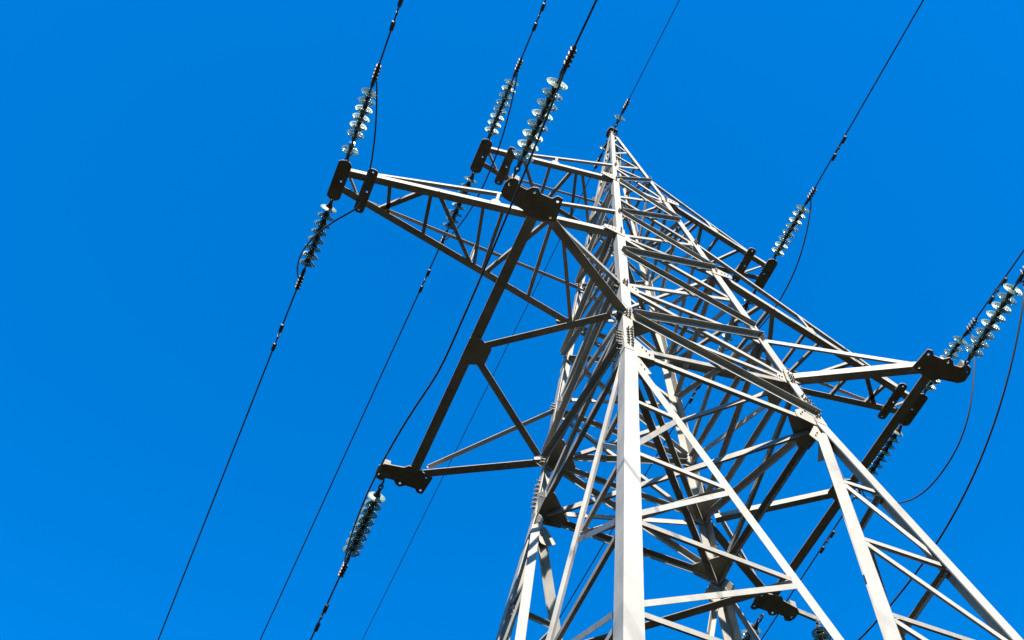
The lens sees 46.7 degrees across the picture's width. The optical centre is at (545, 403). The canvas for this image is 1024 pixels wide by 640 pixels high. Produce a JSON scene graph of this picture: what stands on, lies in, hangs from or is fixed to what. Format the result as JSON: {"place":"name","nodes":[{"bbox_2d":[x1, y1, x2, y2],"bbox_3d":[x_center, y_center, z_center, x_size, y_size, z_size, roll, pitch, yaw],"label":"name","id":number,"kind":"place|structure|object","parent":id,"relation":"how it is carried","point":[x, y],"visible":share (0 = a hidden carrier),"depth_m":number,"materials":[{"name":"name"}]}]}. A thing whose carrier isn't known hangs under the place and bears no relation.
{"place":"outdoors","nodes":[
{"label":"outdoors","id":0,"kind":"place"},
{"bbox_2d":[0,0,1023,639],"label":"sky","id":1,"kind":"structure","parent":0,"point":[168,167],"materials":[{"name":"blue"}]},
{"bbox_3d":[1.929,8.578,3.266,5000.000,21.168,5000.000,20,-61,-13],"label":"ground","id":2,"kind":"structure","parent":0,"visible":0},
{"bbox_2d":[327,127,1022,639],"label":"transmission tower","id":3,"kind":"structure","parent":2,"relation":"on","point":[629,357],"depth_m":16.58,"materials":[{"name":"metal"}]},
{"bbox_2d":[294,195,336,290],"bbox_3d":[-3.771,-2.664,19.456,0.282,0.282,1.859,21,-66,-13],"label":"insulator string","id":4,"kind":"object","parent":3,"relation":"attached to","point":[313,247],"visible":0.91,"depth_m":19.38,"materials":[{"name":"clear glass"}]},
{"bbox_2d":[158,290,296,639],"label":"conductor","id":5,"kind":"object","parent":4,"relation":"attached to","point":[280,330],"visible":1,"depth_m":21.07,"materials":[{"name":"metal"}]},
{"bbox_2d":[296,80,377,278],"bbox_3d":[-3.147,-3.293,18.627,0.547,0.665,3.620,23,-62,-14],"label":"jumper cable","id":6,"kind":"object","parent":4,"relation":"hanging from","point":[332,222],"visible":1,"depth_m":18.28,"materials":[{"name":"metal"}]},
{"bbox_2d":[341,63,380,165],"bbox_3d":[-2.846,-4.458,18.374,0.283,0.282,1.859,19,-56,-12],"label":"insulator string","id":7,"kind":"object","parent":3,"relation":"attached to","point":[364,109],"visible":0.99,"depth_m":18.36,"materials":[{"name":"clear glass"}]},
{"bbox_2d":[379,0,403,62],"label":"conductor","id":8,"kind":"object","parent":7,"relation":"attached to","point":[393,22],"visible":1,"depth_m":17.45,"materials":[{"name":"metal"}]},
{"bbox_2d":[338,480,384,577],"bbox_3d":[-2.741,1.874,17.663,0.282,0.282,1.859,21,-66,-13],"label":"insulator string","id":9,"kind":"object","parent":3,"relation":"attached to","point":[367,516],"visible":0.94,"depth_m":17.57,"materials":[{"name":"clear glass"}]},
{"bbox_2d":[310,578,339,639],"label":"conductor","id":10,"kind":"object","parent":9,"relation":"attached to","point":[324,610],"visible":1,"depth_m":18.21,"materials":[{"name":"metal"}]},
{"bbox_2d":[440,168,476,243],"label":"insulator string","id":11,"kind":"object","parent":3,"relation":"attached to","point":[459,206],"visible":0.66,"depth_m":23.09,"materials":[{"name":"clear glass"}]},
{"bbox_2d":[260,250,438,639],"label":"conductor","id":12,"kind":"object","parent":11,"relation":"attached to","point":[422,286],"visible":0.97,"depth_m":25.20,"materials":[{"name":"metal"}]},
{"bbox_2d":[485,57,522,143],"bbox_3d":[-0.779,-5.619,22.073,0.282,0.282,1.859,19,-56,-12],"label":"insulator string","id":13,"kind":"object","parent":3,"relation":"attached to","point":[500,110],"visible":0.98,"depth_m":22.08,"materials":[{"name":"clear glass"}]},
{"bbox_2d":[444,71,517,240],"bbox_3d":[-1.165,-4.445,22.219,0.228,0.854,3.619,20,-61,-13],"label":"jumper cable","id":14,"kind":"object","parent":13,"relation":"hanging from","point":[516,74],"visible":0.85,"depth_m":21.67,"materials":[{"name":"metal"}]},
{"bbox_2d":[521,0,545,57],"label":"conductor","id":15,"kind":"object","parent":13,"relation":"attached to","point":[538,16],"visible":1,"depth_m":21.13,"materials":[{"name":"metal"}]},
{"bbox_2d":[513,44,576,177],"bbox_3d":[-0.023,-3.531,14.404,0.282,0.282,1.859,20,-56,-13],"label":"insulator string","id":16,"kind":"object","parent":3,"relation":"attached to","point":[527,146],"visible":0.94,"depth_m":14.41,"materials":[{"name":"clear glass"}]},
{"bbox_2d":[344,70,564,563],"bbox_3d":[-1.454,-0.625,15.634,0.244,0.780,8.099,20,-61,-13],"label":"jumper cable","id":17,"kind":"object","parent":16,"relation":"hanging from","point":[478,282],"visible":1,"depth_m":14.88,"materials":[{"name":"metal"}]},
{"bbox_2d":[575,0,597,44],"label":"conductor","id":18,"kind":"object","parent":16,"relation":"attached to","point":[585,23],"visible":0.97,"depth_m":13.73,"materials":[{"name":"metal"}]},
{"bbox_2d":[594,140,609,168],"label":"insulator string","id":19,"kind":"object","parent":3,"relation":"attached to","point":[603,148],"visible":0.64,"depth_m":27.84,"materials":[{"name":"clear glass"}]},
{"bbox_2d":[362,169,594,639],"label":"shield wire","id":20,"kind":"object","parent":19,"relation":"attached to","point":[471,419],"visible":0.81,"depth_m":30.93,"materials":[{"name":"metal"}]},
{"bbox_2d":[613,98,629,129],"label":"insulator string","id":21,"kind":"object","parent":3,"relation":"attached to","point":[619,118],"visible":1,"depth_m":27.34,"materials":[{"name":"clear glass"}]},
{"bbox_2d":[630,0,679,96],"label":"shield wire","id":22,"kind":"object","parent":21,"relation":"attached to","point":[655,47],"visible":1,"depth_m":26.44,"materials":[{"name":"metal"}]},
{"bbox_2d":[718,285,758,351],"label":"insulator string","id":23,"kind":"object","parent":3,"relation":"attached to","point":[745,306],"visible":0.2,"depth_m":24.34,"materials":[{"name":"clear glass"}]},
{"bbox_2d":[559,373,705,618],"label":"conductor","id":24,"kind":"object","parent":23,"relation":"attached to","point":[693,394],"visible":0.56,"depth_m":26.70,"materials":[{"name":"metal"}]},
{"bbox_2d":[741,613,763,639],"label":"insulator string","id":25,"kind":"object","parent":3,"relation":"attached to","point":[746,634],"visible":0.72,"depth_m":18.81,"materials":[{"name":"clear glass"}]},
{"bbox_2d":[772,186,816,262],"bbox_3d":[4.892,-3.515,23.445,0.282,0.282,1.859,18,-55,-12],"label":"insulator string","id":26,"kind":"object","parent":3,"relation":"attached to","point":[795,221],"visible":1,"depth_m":23.45,"materials":[{"name":"clear glass"}]},
{"bbox_2d":[725,199,811,350],"bbox_3d":[4.491,-2.309,23.525,0.192,0.998,3.618,20,-61,-13],"label":"jumper cable","id":27,"kind":"object","parent":26,"relation":"hanging from","point":[795,267],"visible":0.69,"depth_m":22.90,"materials":[{"name":"metal"}]},
{"bbox_2d":[816,0,923,185],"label":"conductor","id":28,"kind":"object","parent":26,"relation":"attached to","point":[843,140],"visible":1,"depth_m":21.94,"materials":[{"name":"metal"}]},
{"bbox_2d":[812,618,831,639],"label":"insulator string","id":29,"kind":"object","parent":3,"relation":"hanging from","point":[819,632],"visible":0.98,"depth_m":18.49,"materials":[{"name":"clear glass"}]},
{"bbox_2d":[853,421,905,499],"bbox_3d":[6.156,1.018,21.858,0.282,0.282,1.859,21,-66,-13],"label":"insulator string","id":30,"kind":"object","parent":3,"relation":"attached to","point":[884,451],"visible":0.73,"depth_m":21.73,"materials":[{"name":"clear glass"}]},
{"bbox_2d":[761,499,852,639],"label":"conductor","id":31,"kind":"object","parent":30,"relation":"attached to","point":[831,535],"visible":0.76,"depth_m":22.66,"materials":[{"name":"metal"}]},
{"bbox_2d":[862,332,974,503],"bbox_3d":[6.595,0.625,20.463,0.036,1.866,3.621,19,-61,-12],"label":"jumper cable","id":32,"kind":"object","parent":30,"relation":"hanging from","point":[944,468],"visible":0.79,"depth_m":19.70,"materials":[{"name":"metal"}]},
{"bbox_2d":[921,317,977,397],"bbox_3d":[7.048,-0.787,20.769,0.282,0.282,1.859,17,-55,-11],"label":"insulator string","id":33,"kind":"object","parent":3,"relation":"attached to","point":[956,347],"visible":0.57,"depth_m":20.62,"materials":[{"name":"clear glass"}]},
{"bbox_2d":[977,249,1023,317],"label":"conductor","id":34,"kind":"object","parent":33,"relation":"attached to","point":[996,289],"visible":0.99,"depth_m":19.86,"materials":[{"name":"metal"}]},
{"bbox_2d":[963,266,1023,369],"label":"insulator string","id":35,"kind":"object","parent":3,"relation":"attached to","point":[990,324],"visible":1,"depth_m":15.94,"materials":[{"name":"clear glass"}]},
{"bbox_2d":[858,280,1023,639],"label":"jumper cable","id":36,"kind":"object","parent":35,"relation":"hanging from","point":[958,505],"visible":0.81,"depth_m":15.20,"materials":[{"name":"metal"}]}
]}

